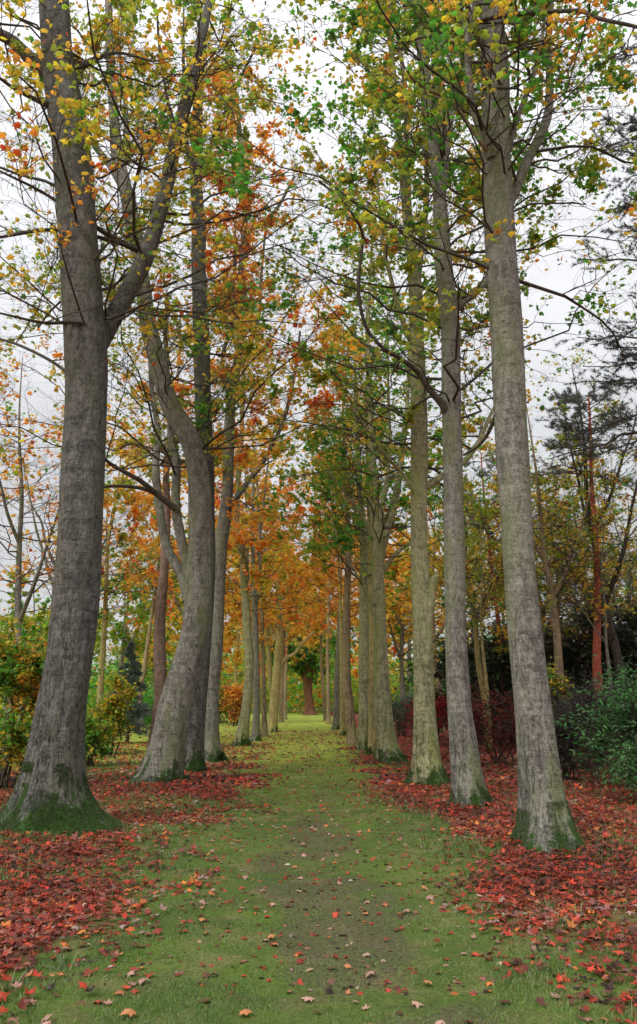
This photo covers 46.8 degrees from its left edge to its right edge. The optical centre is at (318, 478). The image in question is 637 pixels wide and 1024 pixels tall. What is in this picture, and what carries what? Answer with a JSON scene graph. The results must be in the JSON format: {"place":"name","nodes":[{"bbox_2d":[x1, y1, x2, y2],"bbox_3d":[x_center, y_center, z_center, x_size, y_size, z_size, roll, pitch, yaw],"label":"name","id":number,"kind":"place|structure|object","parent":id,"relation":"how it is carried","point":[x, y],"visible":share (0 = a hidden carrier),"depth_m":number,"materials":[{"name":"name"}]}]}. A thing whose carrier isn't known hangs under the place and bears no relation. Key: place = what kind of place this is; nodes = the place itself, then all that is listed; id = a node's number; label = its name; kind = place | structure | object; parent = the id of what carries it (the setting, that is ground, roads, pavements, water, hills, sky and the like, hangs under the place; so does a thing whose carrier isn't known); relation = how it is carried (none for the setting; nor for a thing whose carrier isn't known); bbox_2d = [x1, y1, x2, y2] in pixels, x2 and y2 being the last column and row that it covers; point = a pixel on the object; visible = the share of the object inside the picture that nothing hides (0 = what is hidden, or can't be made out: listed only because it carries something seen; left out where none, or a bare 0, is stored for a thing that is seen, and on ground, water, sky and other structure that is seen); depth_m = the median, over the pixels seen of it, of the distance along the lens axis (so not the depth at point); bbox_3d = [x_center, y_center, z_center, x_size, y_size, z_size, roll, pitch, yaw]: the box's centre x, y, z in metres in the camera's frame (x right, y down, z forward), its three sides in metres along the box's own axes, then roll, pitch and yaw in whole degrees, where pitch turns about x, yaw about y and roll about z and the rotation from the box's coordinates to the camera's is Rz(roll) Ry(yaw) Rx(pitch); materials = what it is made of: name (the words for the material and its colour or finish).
{"place":"outdoors","nodes":[
{"label":"outdoors","id":0,"kind":"place"},
{"bbox_2d":[36,715,568,1023],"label":"path","id":1,"kind":"structure","parent":0,"point":[462,1002],"depth_m":5.53,"materials":[{"name":"green plant"}]},
{"bbox_2d":[41,1014,54,1022],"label":"fallen leaf","id":2,"kind":"object","parent":1,"relation":"on","point":[46,1017],"visible":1,"depth_m":3.85,"materials":[{"name":"plant"}]},
{"bbox_2d":[115,990,124,995],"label":"fallen leaf","id":3,"kind":"object","parent":1,"relation":"on","point":[119,992],"visible":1,"depth_m":4.24,"materials":[{"name":"orange plant"}]},
{"bbox_2d":[120,1008,137,1016],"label":"fallen leaf","id":4,"kind":"object","parent":1,"relation":"on","point":[130,1012],"visible":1,"depth_m":3.94,"materials":[{"name":"orange plant"}]},
{"bbox_2d":[138,978,149,983],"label":"fallen leaf","id":5,"kind":"object","parent":1,"relation":"on","point":[141,980],"visible":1,"depth_m":4.42,"materials":[{"name":"beige plant"}]},
{"bbox_2d":[201,972,209,978],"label":"fallen leaf","id":6,"kind":"object","parent":1,"relation":"on","point":[206,974],"visible":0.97,"depth_m":4.56,"materials":[{"name":"brown plant"}]},
{"bbox_2d":[239,1009,252,1016],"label":"fallen leaf","id":7,"kind":"object","parent":1,"relation":"on","point":[245,1011],"visible":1,"depth_m":3.99,"materials":[{"name":"orange plant"}]},
{"bbox_2d":[301,996,317,1001],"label":"fallen leaf","id":8,"kind":"object","parent":1,"relation":"on","point":[306,998],"visible":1,"depth_m":4.21,"materials":[{"name":"beige plant"}]},
{"bbox_2d":[411,1001,423,1008],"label":"fallen leaf","id":9,"kind":"object","parent":1,"relation":"on","point":[417,1003],"visible":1,"depth_m":4.15,"materials":[{"name":"plant"}]},
{"bbox_2d":[435,1019,445,1023],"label":"fallen leaf","id":10,"kind":"object","parent":1,"relation":"on","point":[440,1021],"visible":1,"depth_m":3.90,"materials":[{"name":"plant"}]},
{"bbox_2d":[498,999,511,1002],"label":"fallen leaf","id":11,"kind":"object","parent":1,"relation":"on","point":[504,1000],"visible":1,"depth_m":4.15,"materials":[{"name":"brown plant"}]},
{"bbox_2d":[0,706,636,1023],"bbox_3d":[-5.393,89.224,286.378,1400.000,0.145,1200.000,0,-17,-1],"label":"ground","id":12,"kind":"structure","parent":0,"point":[445,867],"depth_m":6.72,"materials":[{"name":"plant"}]},
{"bbox_2d":[0,570,51,723],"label":"maple tree","id":13,"kind":"object","parent":12,"relation":"on","point":[39,616],"visible":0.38,"depth_m":58.51,"materials":[{"name":"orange plant"}]},
{"bbox_2d":[0,618,107,789],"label":"orange bush","id":14,"kind":"object","parent":12,"relation":"on","point":[21,667],"visible":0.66,"depth_m":14.41,"materials":[{"name":"green plant"}]},
{"bbox_2d":[35,605,112,682],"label":"maple tree","id":15,"kind":"object","parent":12,"relation":"on","point":[96,640],"visible":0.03,"depth_m":93.91,"materials":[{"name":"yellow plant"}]},
{"bbox_2d":[0,328,153,760],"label":"maple tree","id":16,"kind":"object","parent":12,"relation":"on","point":[20,611],"visible":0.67,"depth_m":23.19,"materials":[{"name":"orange plant"}]},
{"bbox_2d":[0,681,153,724],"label":"undergrowth","id":17,"kind":"object","parent":12,"relation":"on","point":[148,698],"visible":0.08,"depth_m":61.50,"materials":[{"name":"green plant"}]},
{"bbox_2d":[0,396,181,631],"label":"maple tree","id":18,"kind":"object","parent":12,"relation":"on","point":[135,583],"visible":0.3,"depth_m":30.81,"materials":[{"name":"orange plant"}]},
{"bbox_2d":[85,711,128,766],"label":"bush","id":19,"kind":"object","parent":12,"relation":"on","point":[92,739],"visible":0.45,"depth_m":19.63,"materials":[{"name":"green plant"}]},
{"bbox_2d":[35,520,180,690],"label":"maple tree","id":20,"kind":"object","parent":12,"relation":"on","point":[124,636],"visible":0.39,"depth_m":55.54,"materials":[{"name":"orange plant"}]},
{"bbox_2d":[51,430,172,744],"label":"birch tree","id":21,"kind":"object","parent":12,"relation":"on","point":[126,496],"visible":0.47,"depth_m":30.93,"materials":[{"name":"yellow plant"}]},
{"bbox_2d":[86,664,145,753],"bbox_3d":[-6.886,7.740,24.662,2.170,3.013,2.360,10,-20,-30],"label":"bush","id":22,"kind":"object","parent":12,"relation":"on","point":[113,705],"visible":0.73,"depth_m":24.53,"materials":[{"name":"yellow plant"}]},
{"bbox_2d":[107,641,152,741],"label":"spruce tree","id":23,"kind":"object","parent":12,"relation":"on","point":[141,711],"visible":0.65,"depth_m":31.55,"materials":[{"name":"green plant"}]},
{"bbox_2d":[102,456,187,731],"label":"birch tree","id":24,"kind":"object","parent":12,"relation":"on","point":[146,652],"visible":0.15,"depth_m":43.90,"materials":[{"name":"brown plant"}]},
{"bbox_2d":[107,583,183,693],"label":"maple tree","id":25,"kind":"object","parent":12,"relation":"on","point":[172,630],"visible":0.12,"depth_m":88.16,"materials":[{"name":"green plant"}]},
{"bbox_2d":[116,528,250,684],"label":"maple tree","id":26,"kind":"object","parent":12,"relation":"on","point":[172,618],"visible":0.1,"depth_m":64.02,"materials":[{"name":"yellow plant"}]},
{"bbox_2d":[106,304,261,750],"bbox_3d":[-5.572,1.022,27.524,6.890,17.605,5.555,-8,-19,24],"label":"pine tree","id":27,"kind":"object","parent":12,"relation":"on","point":[159,659],"visible":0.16,"depth_m":26.75,"materials":[{"name":"plant"}]},
{"bbox_2d":[0,0,381,782],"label":"avenue tree","id":28,"kind":"object","parent":12,"relation":"on","point":[164,760],"visible":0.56,"depth_m":17.37,"materials":[{"name":"grey plant"}]},
{"bbox_2d":[104,457,286,631],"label":"maple tree","id":29,"kind":"object","parent":12,"relation":"on","point":[157,537],"visible":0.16,"depth_m":41.77,"materials":[{"name":"orange plant"}]},
{"bbox_2d":[47,0,357,773],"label":"avenue tree","id":30,"kind":"object","parent":12,"relation":"on","point":[195,758],"visible":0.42,"depth_m":20.95,"materials":[{"name":"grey plant"}]},
{"bbox_2d":[0,0,410,837],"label":"avenue tree","id":31,"kind":"object","parent":12,"relation":"on","point":[52,792],"visible":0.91,"depth_m":11.74,"materials":[{"name":"grey plant"}]},
{"bbox_2d":[219,674,238,722],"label":"green bush","id":32,"kind":"object","parent":12,"relation":"on","point":[225,712],"visible":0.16,"depth_m":64.27,"materials":[{"name":"green plant"}]},
{"bbox_2d":[117,66,358,762],"bbox_3d":[-2.324,-3.948,24.978,6.940,26.105,7.552,14,-22,-39],"label":"avenue tree","id":33,"kind":"object","parent":12,"relation":"on","point":[213,750],"visible":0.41,"depth_m":24.25,"materials":[{"name":"grey plant"}]},
{"bbox_2d":[219,680,260,725],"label":"rust bush","id":34,"kind":"object","parent":12,"relation":"on","point":[235,695],"visible":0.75,"depth_m":56.70,"materials":[{"name":"orange plant"}]},
{"bbox_2d":[0,612,493,713],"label":"woodland","id":35,"kind":"object","parent":12,"relation":"on","point":[295,690],"visible":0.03,"depth_m":132.63,"materials":[{"name":"green plant"}]},
{"bbox_2d":[186,408,308,740],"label":"avenue tree","id":36,"kind":"object","parent":12,"relation":"on","point":[255,734],"visible":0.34,"depth_m":34.86,"materials":[{"name":"orange plant"}]},
{"bbox_2d":[221,528,286,686],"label":"maple tree","id":37,"kind":"object","parent":12,"relation":"on","point":[237,637],"visible":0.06,"depth_m":81.43,"materials":[{"name":"yellow plant"}]},
{"bbox_2d":[181,256,338,745],"bbox_3d":[-2.829,0.299,32.168,6.411,21.881,6.390,-12,-21,35],"label":"avenue tree","id":38,"kind":"object","parent":12,"relation":"on","point":[242,731],"visible":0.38,"depth_m":30.34,"materials":[{"name":"orange plant"}]},
{"bbox_2d":[224,483,328,732],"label":"avenue tree","id":39,"kind":"object","parent":12,"relation":"on","point":[278,663],"visible":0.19,"depth_m":44.19,"materials":[{"name":"orange plant"}]},
{"bbox_2d":[227,475,325,699],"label":"avenue tree","id":40,"kind":"object","parent":12,"relation":"on","point":[269,661],"visible":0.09,"depth_m":50.62,"materials":[{"name":"orange plant"}]},
{"bbox_2d":[219,415,339,736],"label":"avenue tree","id":41,"kind":"object","parent":12,"relation":"on","point":[264,621],"visible":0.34,"depth_m":38.30,"materials":[{"name":"orange plant"}]},
{"bbox_2d":[241,541,330,721],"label":"avenue tree","id":42,"kind":"object","parent":12,"relation":"on","point":[281,713],"visible":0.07,"depth_m":67.19,"materials":[{"name":"orange plant"}]},
{"bbox_2d":[251,706,332,714],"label":"wooden fence","id":43,"kind":"object","parent":12,"relation":"on","point":[300,711],"visible":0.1,"depth_m":117.14,"materials":[{"name":"brown wood"}]},
{"bbox_2d":[265,560,324,719],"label":"avenue tree","id":44,"kind":"object","parent":12,"relation":"on","point":[285,687],"visible":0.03,"depth_m":79.86,"materials":[{"name":"orange plant"}]},
{"bbox_2d":[259,617,358,714],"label":"oak tree","id":45,"kind":"object","parent":12,"relation":"on","point":[299,665],"visible":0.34,"depth_m":109.67,"materials":[{"name":"green plant"}]},
{"bbox_2d":[281,561,351,720],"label":"avenue tree","id":46,"kind":"object","parent":12,"relation":"on","point":[315,630],"visible":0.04,"depth_m":73.27,"materials":[{"name":"orange plant"}]},
{"bbox_2d":[0,721,636,1023],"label":"leaf litter","id":47,"kind":"object","parent":12,"relation":"on","point":[14,941],"visible":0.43,"depth_m":7.56,"materials":[{"name":"red plant"}]},
{"bbox_2d":[0,729,636,995],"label":"leaf scraps","id":48,"kind":"object","parent":12,"relation":"on","point":[330,981],"visible":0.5,"depth_m":7.50,"materials":[{"name":"red plant"}]},
{"bbox_2d":[287,519,358,723],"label":"avenue tree","id":49,"kind":"object","parent":12,"relation":"on","point":[327,636],"visible":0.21,"depth_m":63.23,"materials":[{"name":"orange plant"}]},
{"bbox_2d":[286,447,385,729],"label":"avenue tree","id":50,"kind":"object","parent":12,"relation":"on","point":[336,702],"visible":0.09,"depth_m":48.70,"materials":[{"name":"orange plant"}]},
{"bbox_2d":[280,418,405,735],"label":"avenue tree","id":51,"kind":"object","parent":12,"relation":"on","point":[304,568],"visible":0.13,"depth_m":39.74,"materials":[{"name":"orange plant"}]},
{"bbox_2d":[281,330,410,744],"bbox_3d":[1.590,1.962,32.677,6.174,18.885,6.543,5,-18,-16],"label":"avenue tree","id":52,"kind":"object","parent":12,"relation":"on","point":[351,737],"visible":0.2,"depth_m":31.65,"materials":[{"name":"green plant"}]},
{"bbox_2d":[256,313,441,750],"bbox_3d":[1.379,1.482,28.450,7.302,17.267,6.619,4,-18,-14],"label":"avenue tree","id":53,"kind":"object","parent":12,"relation":"on","point":[363,670],"visible":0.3,"depth_m":27.56,"materials":[{"name":"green plant"}]},
{"bbox_2d":[288,274,436,753],"bbox_3d":[1.467,0.647,26.241,4.241,17.560,6.294,-10,-20,29],"label":"avenue tree","id":54,"kind":"object","parent":12,"relation":"on","point":[371,746],"visible":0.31,"depth_m":26.24,"materials":[{"name":"green plant"}]},
{"bbox_2d":[253,211,496,762],"bbox_3d":[1.991,-0.874,23.568,8.068,19.009,7.746,0,-17,-1],"label":"avenue tree","id":55,"kind":"object","parent":12,"relation":"on","point":[387,747],"visible":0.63,"depth_m":22.62,"materials":[{"name":"green plant"}]},
{"bbox_2d":[114,0,636,808],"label":"avenue tree","id":56,"kind":"object","parent":12,"relation":"on","point":[468,788],"visible":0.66,"depth_m":14.24,"materials":[{"name":"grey plant"}]},
{"bbox_2d":[325,490,444,727],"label":"maple tree","id":57,"kind":"object","parent":12,"relation":"on","point":[398,610],"visible":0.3,"depth_m":52.89,"materials":[{"name":"orange plant"}]},
{"bbox_2d":[335,558,435,678],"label":"maple tree","id":58,"kind":"object","parent":12,"relation":"on","point":[355,673],"visible":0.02,"depth_m":85.31,"materials":[{"name":"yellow plant"}]},
{"bbox_2d":[224,0,562,786],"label":"avenue tree","id":59,"kind":"object","parent":12,"relation":"on","point":[426,768],"visible":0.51,"depth_m":17.09,"materials":[{"name":"green plant"}]},
{"bbox_2d":[391,687,413,736],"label":"teal bush","id":60,"kind":"object","parent":12,"relation":"on","point":[396,707],"visible":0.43,"depth_m":37.94,"materials":[{"name":"green plant"}]},
{"bbox_2d":[180,0,636,853],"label":"avenue tree","id":61,"kind":"object","parent":12,"relation":"on","point":[544,820],"visible":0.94,"depth_m":10.53,"materials":[{"name":"grey plant"}]},
{"bbox_2d":[354,522,471,722],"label":"maple tree","id":62,"kind":"object","parent":12,"relation":"on","point":[356,650],"visible":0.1,"depth_m":65.15,"materials":[{"name":"orange plant"}]},
{"bbox_2d":[392,689,448,745],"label":"red azalea","id":63,"kind":"object","parent":12,"relation":"on","point":[441,712],"visible":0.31,"depth_m":29.32,"materials":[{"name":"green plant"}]},
{"bbox_2d":[385,471,504,731],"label":"maple tree","id":64,"kind":"object","parent":12,"relation":"on","point":[403,597],"visible":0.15,"depth_m":45.44,"materials":[{"name":"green plant"}]},
{"bbox_2d":[393,619,506,738],"bbox_3d":[7.014,9.653,34.519,7.303,6.624,6.116,14,-22,-38],"label":"yew bush","id":65,"kind":"object","parent":12,"relation":"on","point":[441,671],"visible":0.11,"depth_m":34.83,"materials":[{"name":"green plant"}]},
{"bbox_2d":[411,680,516,765],"bbox_3d":[5.003,7.070,20.284,4.462,3.161,3.137,6,-18,-18],"label":"red azalea","id":66,"kind":"object","parent":12,"relation":"on","point":[503,737],"visible":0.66,"depth_m":19.91,"materials":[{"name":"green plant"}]},
{"bbox_2d":[385,416,551,746],"bbox_3d":[6.765,3.973,30.682,6.662,13.753,7.097,14,-22,-38],"label":"maple tree","id":67,"kind":"object","parent":12,"relation":"on","point":[479,670],"visible":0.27,"depth_m":30.37,"materials":[{"name":"yellow plant"}]},
{"bbox_2d":[404,488,538,680],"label":"maple tree","id":68,"kind":"object","parent":12,"relation":"on","point":[484,568],"visible":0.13,"depth_m":40.01,"materials":[{"name":"green plant"}]},
{"bbox_2d":[398,472,560,750],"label":"birch tree","id":69,"kind":"object","parent":12,"relation":"on","point":[480,570],"visible":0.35,"depth_m":26.77,"materials":[{"name":"green plant"}]},
{"bbox_2d":[435,441,538,729],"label":"tree","id":70,"kind":"object","parent":12,"relation":"on","point":[492,503],"visible":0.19,"depth_m":33.44,"materials":[{"name":"green plant"}]},
{"bbox_2d":[440,604,566,740],"bbox_3d":[8.789,7.963,31.900,6.982,7.847,5.694,0,-17,-1],"label":"yew bush","id":71,"kind":"object","parent":12,"relation":"on","point":[497,665],"visible":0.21,"depth_m":31.41,"materials":[{"name":"green plant"}]},
{"bbox_2d":[394,640,626,729],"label":"undergrowth","id":72,"kind":"object","parent":12,"relation":"on","point":[410,682],"visible":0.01,"depth_m":55.03,"materials":[{"name":"green plant"}]},
{"bbox_2d":[432,440,599,640],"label":"maple tree","id":73,"kind":"object","parent":12,"relation":"on","point":[535,447],"visible":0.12,"depth_m":38.35,"materials":[{"name":"green plant"}]},
{"bbox_2d":[467,534,572,639],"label":"maple tree","id":74,"kind":"object","parent":12,"relation":"on","point":[495,587],"visible":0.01,"depth_m":60.19,"materials":[{"name":"green plant"}]},
{"bbox_2d":[470,605,583,741],"bbox_3d":[9.343,7.826,30.423,5.626,7.802,5.008,0,-17,-1],"label":"yew bush","id":75,"kind":"object","parent":12,"relation":"on","point":[546,654],"visible":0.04,"depth_m":30.49,"materials":[{"name":"green plant"}]},
{"bbox_2d":[507,656,580,764],"bbox_3d":[6.331,6.178,19.635,1.878,2.959,1.800,11,-20,-31],"label":"yellow shrub","id":76,"kind":"object","parent":12,"relation":"on","point":[556,681],"visible":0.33,"depth_m":19.71,"materials":[{"name":"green plant"}]},
{"bbox_2d":[472,467,622,659],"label":"maple tree","id":77,"kind":"object","parent":12,"relation":"on","point":[503,630],"visible":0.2,"depth_m":28.99,"materials":[{"name":"green plant"}]},
{"bbox_2d":[466,461,629,706],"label":"birch tree","id":78,"kind":"object","parent":12,"relation":"on","point":[552,534],"visible":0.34,"depth_m":26.58,"materials":[{"name":"green plant"}]},
{"bbox_2d":[461,389,636,755],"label":"maple tree","id":79,"kind":"object","parent":12,"relation":"on","point":[557,646],"visible":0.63,"depth_m":24.50,"materials":[{"name":"green plant"}]},
{"bbox_2d":[494,466,635,651],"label":"maple tree","id":80,"kind":"object","parent":12,"relation":"on","point":[547,519],"visible":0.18,"depth_m":34.37,"materials":[{"name":"green plant"}]},
{"bbox_2d":[497,347,636,748],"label":"maple tree","id":81,"kind":"object","parent":12,"relation":"on","point":[614,644],"visible":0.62,"depth_m":26.03,"materials":[{"name":"green plant"}]},
{"bbox_2d":[504,458,636,746],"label":"birch tree","id":82,"kind":"object","parent":12,"relation":"on","point":[605,604],"visible":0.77,"depth_m":24.46,"materials":[{"name":"green plant"}]},
{"bbox_2d":[552,689,605,779],"bbox_3d":[5.448,5.679,16.241,2.116,2.376,2.011,0,-17,-1],"label":"purple bush","id":83,"kind":"object","parent":12,"relation":"on","point":[565,757],"visible":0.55,"depth_m":15.83,"materials":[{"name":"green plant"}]},
{"bbox_2d":[530,371,636,752],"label":"pine tree","id":84,"kind":"object","parent":12,"relation":"on","point":[573,399],"visible":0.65,"depth_m":26.45,"materials":[{"name":"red plant"}]},
{"bbox_2d":[550,650,620,772],"bbox_3d":[6.694,5.889,18.523,2.914,3.110,2.819,0,-17,-1],"label":"purple bush","id":85,"kind":"object","parent":12,"relation":"on","point":[582,697],"visible":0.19,"depth_m":18.49,"materials":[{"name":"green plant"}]},
{"bbox_2d":[534,452,636,623],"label":"maple tree","id":86,"kind":"object","parent":12,"relation":"on","point":[623,524],"visible":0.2,"depth_m":34.18,"materials":[{"name":"green plant"}]},
{"bbox_2d":[535,462,636,619],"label":"maple tree","id":87,"kind":"object","parent":12,"relation":"on","point":[604,544],"visible":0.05,"depth_m":42.52,"materials":[{"name":"green plant"}]},
{"bbox_2d":[540,35,636,467],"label":"cedar tree","id":88,"kind":"object","parent":12,"relation":"on","point":[623,380],"visible":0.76,"depth_m":22.52,"materials":[{"name":"green plant"}]},
{"bbox_2d":[540,592,636,749],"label":"yew bush","id":89,"kind":"object","parent":12,"relation":"on","point":[571,653],"visible":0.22,"depth_m":27.80,"materials":[{"name":"green plant"}]},
{"bbox_2d":[549,651,636,791],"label":"rhododendron","id":90,"kind":"object","parent":12,"relation":"on","point":[625,714],"visible":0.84,"depth_m":14.74,"materials":[{"name":"green plant"}]},
{"bbox_2d":[559,561,636,733],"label":"pine tree","id":91,"kind":"object","parent":12,"relation":"on","point":[627,637],"visible":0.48,"depth_m":26.21,"materials":[{"name":"green plant"}]},
{"bbox_2d":[572,546,636,623],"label":"maple tree","id":92,"kind":"object","parent":12,"relation":"on","point":[620,592],"visible":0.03,"depth_m":64.18,"materials":[{"name":"green plant"}]},
{"bbox_2d":[591,725,636,805],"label":"rhododendron","id":93,"kind":"object","parent":12,"relation":"on","point":[622,766],"visible":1,"depth_m":12.38,"materials":[{"name":"green plant"}]},
{"bbox_2d":[0,0,636,699],"label":"sky","id":94,"kind":"structure","parent":0,"point":[558,278],"materials":[{"name":"white"}]}
]}

